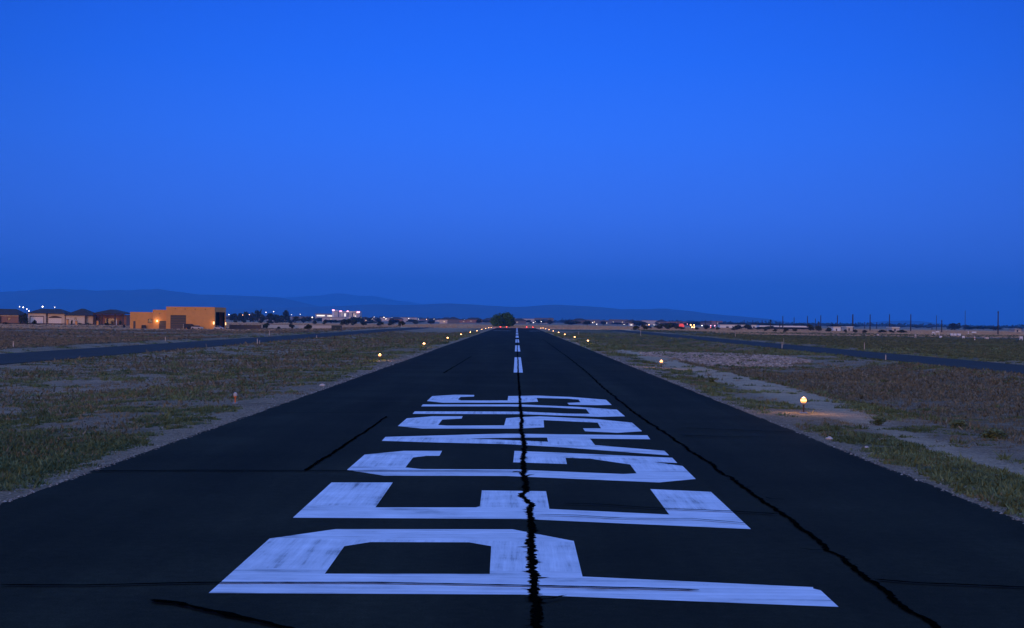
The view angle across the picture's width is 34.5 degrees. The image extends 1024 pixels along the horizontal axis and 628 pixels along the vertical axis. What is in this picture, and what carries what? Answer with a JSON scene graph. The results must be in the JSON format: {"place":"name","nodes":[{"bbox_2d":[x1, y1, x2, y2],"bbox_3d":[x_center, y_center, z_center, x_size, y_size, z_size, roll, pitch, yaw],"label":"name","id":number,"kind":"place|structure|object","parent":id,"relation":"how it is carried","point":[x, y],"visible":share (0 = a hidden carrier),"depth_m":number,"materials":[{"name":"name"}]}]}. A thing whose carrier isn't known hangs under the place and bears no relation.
{"place":"outdoors","nodes":[
{"label":"outdoors","id":0,"kind":"place"},
{"bbox_2d":[0,289,319,314],"bbox_3d":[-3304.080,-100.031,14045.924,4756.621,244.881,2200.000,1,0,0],"label":"mountain range","id":1,"kind":"structure","parent":0,"point":[129,301],"depth_m":13845.82,"materials":[{"name":"blue stone"}]},
{"bbox_2d":[285,293,422,306],"bbox_3d":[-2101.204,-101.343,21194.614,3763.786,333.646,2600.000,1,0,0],"label":"mountain range","id":2,"kind":"structure","parent":0,"point":[338,299],"depth_m":21212.93,"materials":[{"name":"blue stone"}]},
{"bbox_2d":[226,303,791,323],"bbox_3d":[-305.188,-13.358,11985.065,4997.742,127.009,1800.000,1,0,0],"label":"mountain range","id":3,"kind":"structure","parent":0,"point":[467,311],"depth_m":11789.18,"materials":[{"name":"blue stone"}]},
{"bbox_2d":[0,329,1023,517],"bbox_3d":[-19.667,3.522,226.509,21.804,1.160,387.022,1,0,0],"label":"dry grass","id":4,"kind":"structure","parent":0,"point":[250,365],"depth_m":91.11,"materials":[{"name":"brown plant"}]},
{"bbox_2d":[0,316,1023,521],"bbox_3d":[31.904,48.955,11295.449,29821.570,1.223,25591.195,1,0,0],"label":"ground","id":5,"kind":"structure","parent":0,"point":[980,454],"depth_m":66.34,"materials":[{"name":"brown soil"}]},
{"bbox_2d":[0,309,27,322],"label":"ranch house","id":6,"kind":"structure","parent":5,"relation":"on","point":[9,315],"depth_m":628.05,"materials":[{"name":"brown paint"}]},
{"bbox_2d":[22,312,27,323],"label":"garden shrub","id":7,"kind":"object","parent":5,"relation":"on","point":[25,318],"visible":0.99,"depth_m":623.08,"materials":[{"name":"green plant"}]},
{"bbox_2d":[28,309,70,322],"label":"ranch house","id":8,"kind":"structure","parent":5,"relation":"on","point":[48,315],"depth_m":628.48,"materials":[{"name":"beige paint"}]},
{"bbox_2d":[30,317,42,322],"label":"garage door","id":9,"kind":"structure","parent":8,"relation":"in","point":[39,319],"depth_m":627.57,"materials":[{"name":"white metal"}]},
{"bbox_2d":[49,318,60,322],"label":"garage door","id":10,"kind":"structure","parent":8,"relation":"in","point":[58,320],"depth_m":628.64,"materials":[{"name":"white metal"}]},
{"bbox_2d":[0,323,121,324],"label":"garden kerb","id":11,"kind":"structure","parent":5,"relation":"on","point":[58,323],"depth_m":624.97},
{"bbox_2d":[65,309,129,324],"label":"ranch house","id":12,"kind":"structure","parent":5,"relation":"on","point":[85,316],"depth_m":629.33,"materials":[{"name":"beige paint"}]},
{"bbox_2d":[105,318,116,323],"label":"sliding door","id":13,"kind":"structure","parent":12,"relation":"in","point":[111,321],"depth_m":633.26,"materials":[{"name":"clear glass"}]},
{"bbox_2d":[130,307,225,328],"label":"hangar","id":14,"kind":"structure","parent":5,"relation":"on","point":[179,317],"depth_m":492.44,"materials":[{"name":"orange paint"}]},
{"bbox_2d":[159,321,165,328],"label":"garage door","id":15,"kind":"structure","parent":14,"relation":"in","point":[162,324],"depth_m":493.31,"materials":[{"name":"white metal"}]},
{"bbox_2d":[170,315,185,328],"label":"garage door","id":16,"kind":"structure","parent":14,"relation":"in","point":[176,322],"depth_m":492.46,"materials":[{"name":"grey metal"}]},
{"bbox_2d":[216,312,219,325],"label":"hangar door","id":17,"kind":"structure","parent":14,"relation":"in","point":[217,313],"depth_m":498.15,"materials":[{"name":"black metal"}]},
{"bbox_2d":[223,312,224,327],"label":"hangar door","id":18,"kind":"structure","parent":14,"relation":"in","point":[223,312],"depth_m":508.59,"materials":[{"name":"black metal"}]},
{"bbox_2d":[184,324,193,328],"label":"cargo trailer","id":19,"kind":"object","parent":5,"relation":"on","point":[188,326],"visible":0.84,"depth_m":489.86,"materials":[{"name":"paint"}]},
{"bbox_2d":[191,325,203,328],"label":"parked car","id":20,"kind":"object","parent":5,"relation":"on","point":[196,327],"visible":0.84,"depth_m":488.70,"materials":[{"name":"white paint"}]},
{"bbox_2d":[0,324,399,348],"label":"dry grass","id":21,"kind":"structure","parent":5,"relation":"on","point":[52,340],"depth_m":305.82,"materials":[{"name":"brown plant"}]},
{"bbox_2d":[0,327,428,364],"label":"taxiway","id":22,"kind":"structure","parent":5,"relation":"on","point":[21,357],"depth_m":155.76,"materials":[{"name":"grey asphalt"}]},
{"bbox_2d":[238,313,245,321],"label":"town tree","id":23,"kind":"object","parent":5,"relation":"on","point":[241,317],"visible":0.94,"depth_m":1180.37,"materials":[{"name":"green plant"}]},
{"bbox_2d":[229,324,261,328],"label":"block wall","id":24,"kind":"structure","parent":5,"relation":"on","point":[245,326],"depth_m":515.22,"materials":[{"name":"grey concrete"}]},
{"bbox_2d":[243,311,249,319],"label":"town tree","id":25,"kind":"object","parent":5,"relation":"on","point":[246,314],"visible":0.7,"depth_m":1218.95,"materials":[{"name":"green plant"}]},
{"bbox_2d":[251,314,256,321],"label":"town tree","id":26,"kind":"object","parent":5,"relation":"on","point":[254,317],"visible":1,"depth_m":1179.61,"materials":[{"name":"green plant"}]},
{"bbox_2d":[255,309,261,321],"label":"town tree","id":27,"kind":"object","parent":5,"relation":"on","point":[258,313],"visible":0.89,"depth_m":1219.56,"materials":[{"name":"green plant"}]},
{"bbox_2d":[266,313,273,319],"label":"town tree","id":28,"kind":"object","parent":5,"relation":"on","point":[270,316],"visible":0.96,"depth_m":1178.65,"materials":[{"name":"green plant"}]},
{"bbox_2d":[277,315,283,322],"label":"town tree","id":29,"kind":"object","parent":5,"relation":"on","point":[280,317],"visible":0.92,"depth_m":1179.24,"materials":[{"name":"green plant"}]},
{"bbox_2d":[283,310,288,322],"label":"town tree","id":30,"kind":"object","parent":5,"relation":"on","point":[285,314],"visible":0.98,"depth_m":1219.18,"materials":[{"name":"green plant"}]},
{"bbox_2d":[261,324,330,327],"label":"block wall","id":31,"kind":"structure","parent":5,"relation":"on","point":[301,326],"depth_m":560.20,"materials":[{"name":"white paint"}]},
{"bbox_2d":[292,316,299,322],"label":"town tree","id":32,"kind":"object","parent":5,"relation":"on","point":[295,319],"visible":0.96,"depth_m":1179.53,"materials":[{"name":"green plant"}]},
{"bbox_2d":[322,317,345,321],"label":"town house","id":33,"kind":"structure","parent":5,"relation":"on","point":[332,318],"depth_m":1663.23,"materials":[{"name":"white paint"}]},
{"bbox_2d":[331,325,341,330],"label":"utility cabinet","id":34,"kind":"object","parent":5,"relation":"on","point":[337,327],"visible":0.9,"depth_m":394.46,"materials":[{"name":"grey metal"}]},
{"bbox_2d":[315,309,361,318],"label":"hospital","id":35,"kind":"structure","parent":5,"relation":"on","point":[346,314],"depth_m":2996.88,"materials":[{"name":"white paint"}]},
{"bbox_2d":[340,319,347,324],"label":"desert bush","id":36,"kind":"object","parent":5,"relation":"on","point":[343,321],"visible":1,"depth_m":880.51,"materials":[{"name":"green plant"}]},
{"bbox_2d":[350,318,357,324],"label":"desert bush","id":37,"kind":"object","parent":5,"relation":"on","point":[353,321],"visible":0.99,"depth_m":864.34,"materials":[{"name":"green plant"}]},
{"bbox_2d":[389,317,402,320],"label":"town house","id":38,"kind":"structure","parent":5,"relation":"on","point":[398,318],"depth_m":1692.05,"materials":[{"name":"brown paint"}]},
{"bbox_2d":[400,317,417,321],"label":"town house","id":39,"kind":"structure","parent":5,"relation":"on","point":[405,319],"depth_m":2160.39,"materials":[{"name":"white paint"}]},
{"bbox_2d":[439,317,448,323],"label":"town house","id":40,"kind":"structure","parent":5,"relation":"on","point":[443,320],"depth_m":1622.68,"materials":[{"name":"beige paint"}]},
{"bbox_2d":[447,317,458,322],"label":"town house","id":41,"kind":"structure","parent":5,"relation":"on","point":[453,320],"depth_m":1600.70,"materials":[{"name":"grey paint"}]},
{"bbox_2d":[466,317,482,322],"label":"town house","id":42,"kind":"structure","parent":5,"relation":"on","point":[471,320],"depth_m":1790.45,"materials":[{"name":"brown paint"}]},
{"bbox_2d":[490,312,515,326],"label":"round tree","id":43,"kind":"object","parent":5,"relation":"on","point":[503,319],"visible":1,"depth_m":797.92,"materials":[{"name":"green plant"}]},
{"bbox_2d":[0,328,1023,627],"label":"runway","id":44,"kind":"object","parent":5,"relation":"on","point":[514,478],"visible":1,"depth_m":22.87,"materials":[{"name":"black asphalt"}]},
{"bbox_2d":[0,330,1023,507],"bbox_3d":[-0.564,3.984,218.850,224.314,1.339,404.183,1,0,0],"label":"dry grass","id":45,"kind":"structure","parent":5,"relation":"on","point":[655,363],"depth_m":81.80,"materials":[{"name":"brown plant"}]},
{"bbox_2d":[0,322,1023,337],"bbox_3d":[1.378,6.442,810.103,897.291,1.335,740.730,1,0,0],"label":"dry stubble","id":46,"kind":"object","parent":5,"relation":"on","point":[874,331],"visible":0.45,"depth_m":721.70,"materials":[{"name":"beige plant"}]},
{"bbox_2d":[0,350,1023,523],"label":"gravel","id":47,"kind":"structure","parent":5,"relation":"on","point":[642,369],"depth_m":42.72,"materials":[{"name":"grey gravel"}]},
{"bbox_2d":[514,318,526,323],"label":"town house","id":48,"kind":"structure","parent":5,"relation":"on","point":[520,321],"depth_m":1621.46,"materials":[{"name":"grey paint"}]},
{"bbox_2d":[27,314,1023,327],"bbox_3d":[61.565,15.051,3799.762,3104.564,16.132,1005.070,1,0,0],"label":"treeline","id":49,"kind":"object","parent":5,"relation":"on","point":[878,325],"visible":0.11,"depth_m":3455.31,"materials":[{"name":"green plant"}]},
{"bbox_2d":[534,318,553,322],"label":"town house","id":50,"kind":"structure","parent":5,"relation":"on","point":[552,319],"depth_m":2105.68,"materials":[{"name":"grey paint"}]},
{"bbox_2d":[565,321,580,324],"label":"town tree","id":51,"kind":"object","parent":5,"relation":"on","point":[572,322],"visible":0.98,"depth_m":1473.40,"materials":[{"name":"green plant"}]},
{"bbox_2d":[572,318,586,323],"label":"town house","id":52,"kind":"structure","parent":5,"relation":"on","point":[581,320],"depth_m":1780.08,"materials":[{"name":"grey paint"}]},
{"bbox_2d":[585,319,599,323],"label":"town house","id":53,"kind":"structure","parent":5,"relation":"on","point":[595,321],"depth_m":2323.25,"materials":[{"name":"grey paint"}]},
{"bbox_2d":[609,319,626,324],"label":"town house","id":54,"kind":"structure","parent":5,"relation":"on","point":[611,321],"depth_m":2038.91,"materials":[{"name":"grey paint"}]},
{"bbox_2d":[635,321,647,325],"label":"town tree","id":55,"kind":"object","parent":5,"relation":"on","point":[640,323],"visible":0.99,"depth_m":1419.53,"materials":[{"name":"green plant"}]},
{"bbox_2d":[642,320,657,324],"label":"town house","id":56,"kind":"structure","parent":5,"relation":"on","point":[650,322],"depth_m":2236.55,"materials":[{"name":"white paint"}]},
{"bbox_2d":[654,324,663,328],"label":"desert bush","id":57,"kind":"object","parent":5,"relation":"on","point":[659,326],"visible":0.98,"depth_m":739.24,"materials":[{"name":"green plant"}]},
{"bbox_2d":[656,320,666,324],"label":"town house","id":58,"kind":"structure","parent":5,"relation":"on","point":[661,321],"depth_m":1754.91,"materials":[{"name":"grey paint"}]},
{"bbox_2d":[662,323,674,328],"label":"desert bush","id":59,"kind":"object","parent":5,"relation":"on","point":[668,325],"visible":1,"depth_m":753.77,"materials":[{"name":"green plant"}]},
{"bbox_2d":[700,321,711,325],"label":"town house","id":60,"kind":"structure","parent":5,"relation":"on","point":[703,322],"depth_m":2152.03,"materials":[{"name":"grey paint"}]},
{"bbox_2d":[639,351,812,366],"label":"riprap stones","id":61,"kind":"object","parent":5,"relation":"on","point":[732,361],"visible":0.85,"depth_m":140.67,"materials":[{"name":"grey stone"}]},
{"bbox_2d":[717,324,735,327],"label":"warehouse","id":62,"kind":"structure","parent":5,"relation":"on","point":[724,326],"depth_m":1149.56,"materials":[{"name":"white paint"}]},
{"bbox_2d":[733,325,742,329],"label":"desert bush","id":63,"kind":"object","parent":5,"relation":"on","point":[736,327],"visible":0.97,"depth_m":795.04,"materials":[{"name":"green plant"}]},
{"bbox_2d":[743,324,752,329],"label":"desert bush","id":64,"kind":"object","parent":5,"relation":"on","point":[747,326],"visible":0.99,"depth_m":833.50,"materials":[{"name":"green plant"}]},
{"bbox_2d":[756,325,806,328],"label":"open shed","id":65,"kind":"structure","parent":5,"relation":"on","point":[793,327],"depth_m":1009.47,"materials":[{"name":"white paint"}]},
{"bbox_2d":[800,397,807,413],"bbox_3d":[9.216,2.897,52.163,0.254,0.545,0.260,0,0,41],"label":"runway edge light","id":66,"kind":"object","parent":5,"relation":"on","point":[803,401],"visible":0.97,"depth_m":52.10,"materials":[{"name":"metal"}]},
{"bbox_2d":[806,324,814,330],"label":"desert bush","id":67,"kind":"object","parent":5,"relation":"on","point":[810,327],"visible":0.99,"depth_m":790.18,"materials":[{"name":"green plant"}]},
{"bbox_2d":[609,330,1023,373],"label":"taxiway","id":68,"kind":"structure","parent":5,"relation":"on","point":[981,365],"depth_m":165.32,"materials":[{"name":"grey asphalt"}]},
{"bbox_2d":[631,329,1023,360],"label":"dry grass","id":69,"kind":"structure","parent":5,"relation":"on","point":[842,340],"depth_m":309.46,"materials":[{"name":"brown plant"}]},
{"bbox_2d":[828,326,840,330],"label":"shed","id":70,"kind":"structure","parent":5,"relation":"on","point":[835,328],"depth_m":819.52,"materials":[{"name":"white paint"}]},
{"bbox_2d":[841,326,852,330],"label":"shed","id":71,"kind":"structure","parent":5,"relation":"on","point":[848,328],"depth_m":849.49,"materials":[{"name":"white paint"}]},
{"bbox_2d":[869,416,886,424],"bbox_3d":[10.702,3.165,48.028,0.524,0.385,0.532,0,0,44],"label":"weed shrub","id":72,"kind":"object","parent":5,"relation":"on","point":[879,421],"visible":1,"depth_m":47.98,"materials":[{"name":"green plant"}]},
{"bbox_2d":[886,327,899,330],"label":"shed","id":73,"kind":"structure","parent":5,"relation":"on","point":[893,328],"depth_m":849.42,"materials":[{"name":"white paint"}]},
{"bbox_2d":[947,323,960,329],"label":"town tree","id":74,"kind":"object","parent":5,"relation":"on","point":[952,326],"visible":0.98,"depth_m":1292.48,"materials":[{"name":"green plant"}]},
{"bbox_2d":[947,420,967,427],"bbox_3d":[12.776,3.207,47.339,0.571,0.366,0.491,1,0,17],"label":"weed shrub","id":75,"kind":"object","parent":5,"relation":"on","point":[960,422],"visible":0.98,"depth_m":47.28,"materials":[{"name":"green plant"}]},
{"bbox_2d":[962,326,979,329],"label":"town tree","id":76,"kind":"object","parent":5,"relation":"on","point":[968,328],"visible":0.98,"depth_m":1531.47,"materials":[{"name":"green plant"}]},
{"bbox_2d":[976,326,989,329],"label":"town tree","id":77,"kind":"object","parent":5,"relation":"on","point":[984,327],"visible":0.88,"depth_m":1686.06,"materials":[{"name":"green plant"}]},
{"bbox_2d":[982,428,1009,437],"bbox_3d":[12.499,3.137,42.720,0.681,0.380,0.672,1,0,29],"label":"weed shrub","id":78,"kind":"object","parent":5,"relation":"on","point":[991,433],"visible":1,"depth_m":42.61,"materials":[{"name":"green plant"}]},
{"bbox_2d":[997,311,998,334],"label":"utility pole","id":79,"kind":"object","parent":5,"relation":"on","point":[998,324],"visible":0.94,"depth_m":639.30,"materials":[{"name":"grey paint"}]},
{"bbox_2d":[1008,328,1020,331],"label":"shed","id":80,"kind":"structure","parent":5,"relation":"on","point":[1014,330],"depth_m":1000.33,"materials":[{"name":"white paint"}]},
{"bbox_2d":[0,0,1023,325],"label":"sky","id":81,"kind":"structure","parent":0,"point":[794,160],"materials":[{"name":"blue"}]},
{"bbox_2d":[679,360,1023,444],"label":"dry grass","id":82,"kind":"structure","parent":0,"point":[867,390],"depth_m":90.15,"materials":[{"name":"brown plant"}]},
{"bbox_2d":[853,320,961,325],"bbox_3d":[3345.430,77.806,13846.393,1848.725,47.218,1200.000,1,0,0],"label":"mountain range","id":83,"kind":"structure","parent":0,"point":[908,322],"depth_m":13770.50,"materials":[{"name":"blue stone"}]}
]}

